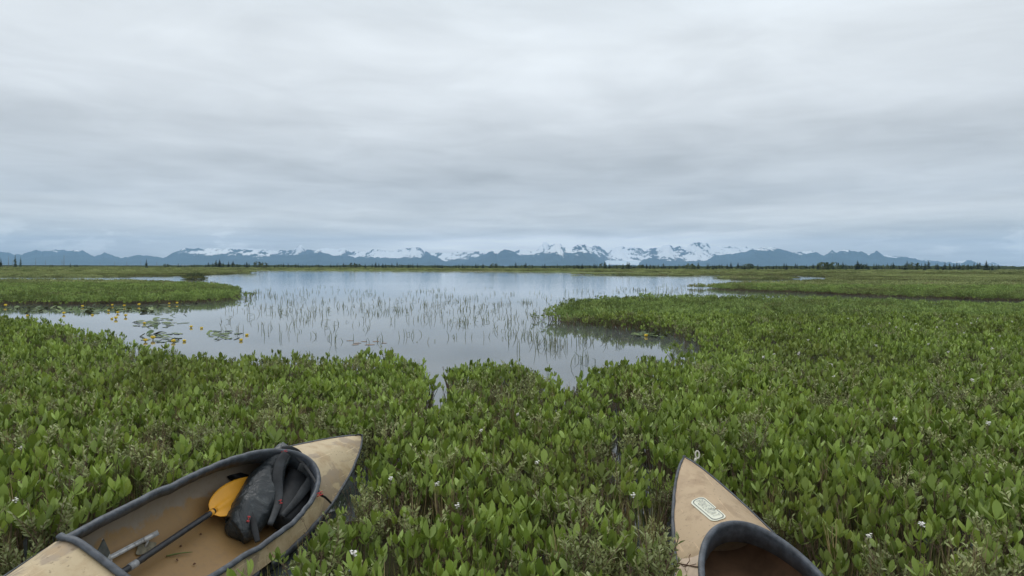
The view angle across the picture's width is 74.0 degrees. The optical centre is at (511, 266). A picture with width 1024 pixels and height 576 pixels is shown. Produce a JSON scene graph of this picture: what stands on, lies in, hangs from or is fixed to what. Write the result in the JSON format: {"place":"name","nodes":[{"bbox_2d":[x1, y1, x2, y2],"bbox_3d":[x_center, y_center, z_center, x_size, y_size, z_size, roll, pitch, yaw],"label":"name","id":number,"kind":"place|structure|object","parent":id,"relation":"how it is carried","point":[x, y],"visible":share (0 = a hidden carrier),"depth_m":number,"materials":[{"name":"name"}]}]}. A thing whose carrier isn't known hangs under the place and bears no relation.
{"place":"outdoors","nodes":[
{"label":"outdoors","id":0,"kind":"place"},
{"bbox_2d":[443,263,488,265],"bbox_3d":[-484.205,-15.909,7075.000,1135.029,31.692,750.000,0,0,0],"label":"foothill","id":1,"kind":"structure","parent":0,"point":[473,264],"depth_m":7056.54,"materials":[{"name":"stone"}]},
{"bbox_2d":[0,243,976,266],"bbox_3d":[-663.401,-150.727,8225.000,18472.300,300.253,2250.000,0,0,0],"label":"front range","id":2,"kind":"structure","parent":0,"point":[556,254],"depth_m":8018.05,"materials":[{"name":"stone"}]},
{"bbox_2d":[0,270,1023,575],"bbox_3d":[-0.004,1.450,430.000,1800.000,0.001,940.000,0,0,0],"label":"lake water","id":3,"kind":"structure","parent":0,"point":[442,352],"depth_m":18.26,"materials":[{"name":"liquid"}]},
{"bbox_2d":[3,434,363,575],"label":"canoe","id":4,"kind":"object","parent":3,"relation":"on","point":[114,542],"visible":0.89,"depth_m":3.24,"materials":[{"name":"beige plastic"}]},
{"bbox_2d":[166,552,190,556],"bbox_3d":[-1.544,1.336,3.161,0.007,0.030,0.128,0,0,34],"label":"grass blade","id":5,"kind":"object","parent":4,"relation":"in","point":[177,553],"depth_m":3.15,"materials":[{"name":"green plant"}]},
{"bbox_2d":[122,477,247,572],"bbox_3d":[-1.545,1.224,3.279,0.123,0.142,1.174,0,0,14],"label":"kayak paddle","id":6,"kind":"object","parent":4,"relation":"in","point":[223,497],"visible":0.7,"depth_m":3.44,"materials":[{"name":"yellow plastic"}]},
{"bbox_2d":[227,472,248,480],"bbox_3d":[-1.512,1.182,3.795,0.013,0.076,0.207,0,0,26],"label":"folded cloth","id":7,"kind":"object","parent":4,"relation":"in","point":[232,477],"visible":0.62,"depth_m":3.77,"materials":[{"name":"black fabric"}]},
{"bbox_2d":[225,442,331,543],"bbox_3d":[-1.268,1.214,3.687,0.441,0.395,0.619,0,0,42],"label":"dry pack","id":8,"kind":"object","parent":4,"relation":"in","point":[268,494],"visible":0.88,"depth_m":3.61,"materials":[{"name":"black fabric"}]},
{"bbox_2d":[220,284,812,363],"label":"reeds","id":9,"kind":"object","parent":3,"relation":"in","point":[498,304],"visible":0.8,"depth_m":19.17,"materials":[{"name":"green plant"}]},
{"bbox_2d":[671,450,823,575],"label":"canoe","id":10,"kind":"object","parent":3,"relation":"on","point":[719,527],"visible":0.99,"depth_m":3.09,"materials":[{"name":"beige plastic"}]},
{"bbox_2d":[0,0,1023,265],"label":"sky","id":11,"kind":"structure","parent":0,"point":[156,128],"materials":[{"name":"grey"}]},
{"bbox_2d":[1,269,1023,575],"bbox_3d":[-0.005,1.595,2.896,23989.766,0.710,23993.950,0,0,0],"label":"marsh ground","id":12,"kind":"structure","parent":0,"point":[395,567],"depth_m":4.68,"materials":[{"name":"brown soil"}]},
{"bbox_2d":[186,272,205,278],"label":"willow bush","id":13,"kind":"object","parent":12,"relation":"on","point":[194,274],"visible":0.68,"depth_m":73.33,"materials":[{"name":"green plant"}]},
{"bbox_2d":[349,550,356,560],"bbox_3d":[-0.621,1.260,2.654,0.029,0.306,0.027,0,0,-35],"label":"bog flower","id":14,"kind":"object","parent":12,"relation":"on","point":[353,553],"visible":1,"depth_m":2.65,"materials":[{"name":"white plant"}]},
{"bbox_2d":[0,291,1023,575],"label":"marsh plants","id":15,"kind":"object","parent":12,"relation":"on","point":[986,329],"depth_m":4.84,"materials":[{"name":"green plant"}]},
{"bbox_2d":[0,311,1023,575],"label":"marsh shrubs","id":16,"kind":"object","parent":12,"relation":"on","point":[578,558],"depth_m":4.10,"materials":[{"name":"green plant"}]},
{"bbox_2d":[0,266,1023,286],"label":"meadow plants","id":17,"kind":"object","parent":12,"relation":"on","point":[834,276],"depth_m":118.77,"materials":[{"name":"green plant"}]},
{"bbox_2d":[0,280,1023,324],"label":"marsh plants","id":18,"kind":"object","parent":12,"relation":"on","point":[75,292],"visible":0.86,"depth_m":25.38,"materials":[{"name":"green plant"}]},
{"bbox_2d":[0,355,1023,575],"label":"sedge tufts","id":19,"kind":"object","parent":12,"relation":"on","point":[628,528],"visible":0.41,"depth_m":3.62,"materials":[{"name":"green plant"}]},
{"bbox_2d":[1,360,1023,575],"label":"dry stalks","id":20,"kind":"object","parent":12,"relation":"on","point":[464,459],"visible":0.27,"depth_m":4.04,"materials":[{"name":"plant"}]},
{"bbox_2d":[2,264,1023,268],"bbox_3d":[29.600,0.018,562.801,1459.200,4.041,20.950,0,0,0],"label":"woods","id":21,"kind":"object","parent":12,"relation":"on","point":[871,267],"visible":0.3,"depth_m":559.69,"materials":[{"name":"green plant"}]},
{"bbox_2d":[248,267,1023,269],"bbox_3d":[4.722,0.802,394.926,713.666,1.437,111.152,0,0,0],"label":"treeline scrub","id":22,"kind":"object","parent":12,"relation":"on","point":[815,268],"visible":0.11,"depth_m":369.37,"materials":[{"name":"green plant"}]},
{"bbox_2d":[818,262,830,269],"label":"bushy tree","id":23,"kind":"object","parent":12,"relation":"on","point":[820,265],"visible":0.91,"depth_m":264.70,"materials":[{"name":"green plant"}]},
{"bbox_2d":[908,262,920,269],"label":"bushy tree","id":24,"kind":"object","parent":12,"relation":"on","point":[912,266],"visible":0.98,"depth_m":279.36,"materials":[{"name":"green plant"}]},
{"bbox_2d":[918,521,924,557],"bbox_3d":[1.787,1.268,2.970,0.030,0.306,0.027,0,0,-35],"label":"bog flower","id":25,"kind":"object","parent":12,"relation":"on","point":[921,525],"visible":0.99,"depth_m":2.97,"materials":[{"name":"white plant"}]},
{"bbox_2d":[982,261,988,269],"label":"spruce tree","id":26,"kind":"object","parent":12,"relation":"on","point":[986,267],"visible":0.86,"depth_m":265.15,"materials":[{"name":"green plant"}]},
{"bbox_2d":[178,242,1023,266],"bbox_3d":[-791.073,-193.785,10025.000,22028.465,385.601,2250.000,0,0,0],"label":"snowy range","id":27,"kind":"structure","parent":0,"point":[698,252],"depth_m":10142.19,"materials":[{"name":"white snow"}]},
{"bbox_2d":[605,260,640,264],"bbox_3d":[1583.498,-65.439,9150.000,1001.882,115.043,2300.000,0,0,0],"label":"glacier","id":28,"kind":"object","parent":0,"point":[612,262],"visible":0.56,"depth_m":8643.80,"materials":[{"name":"white ice"}]}
]}

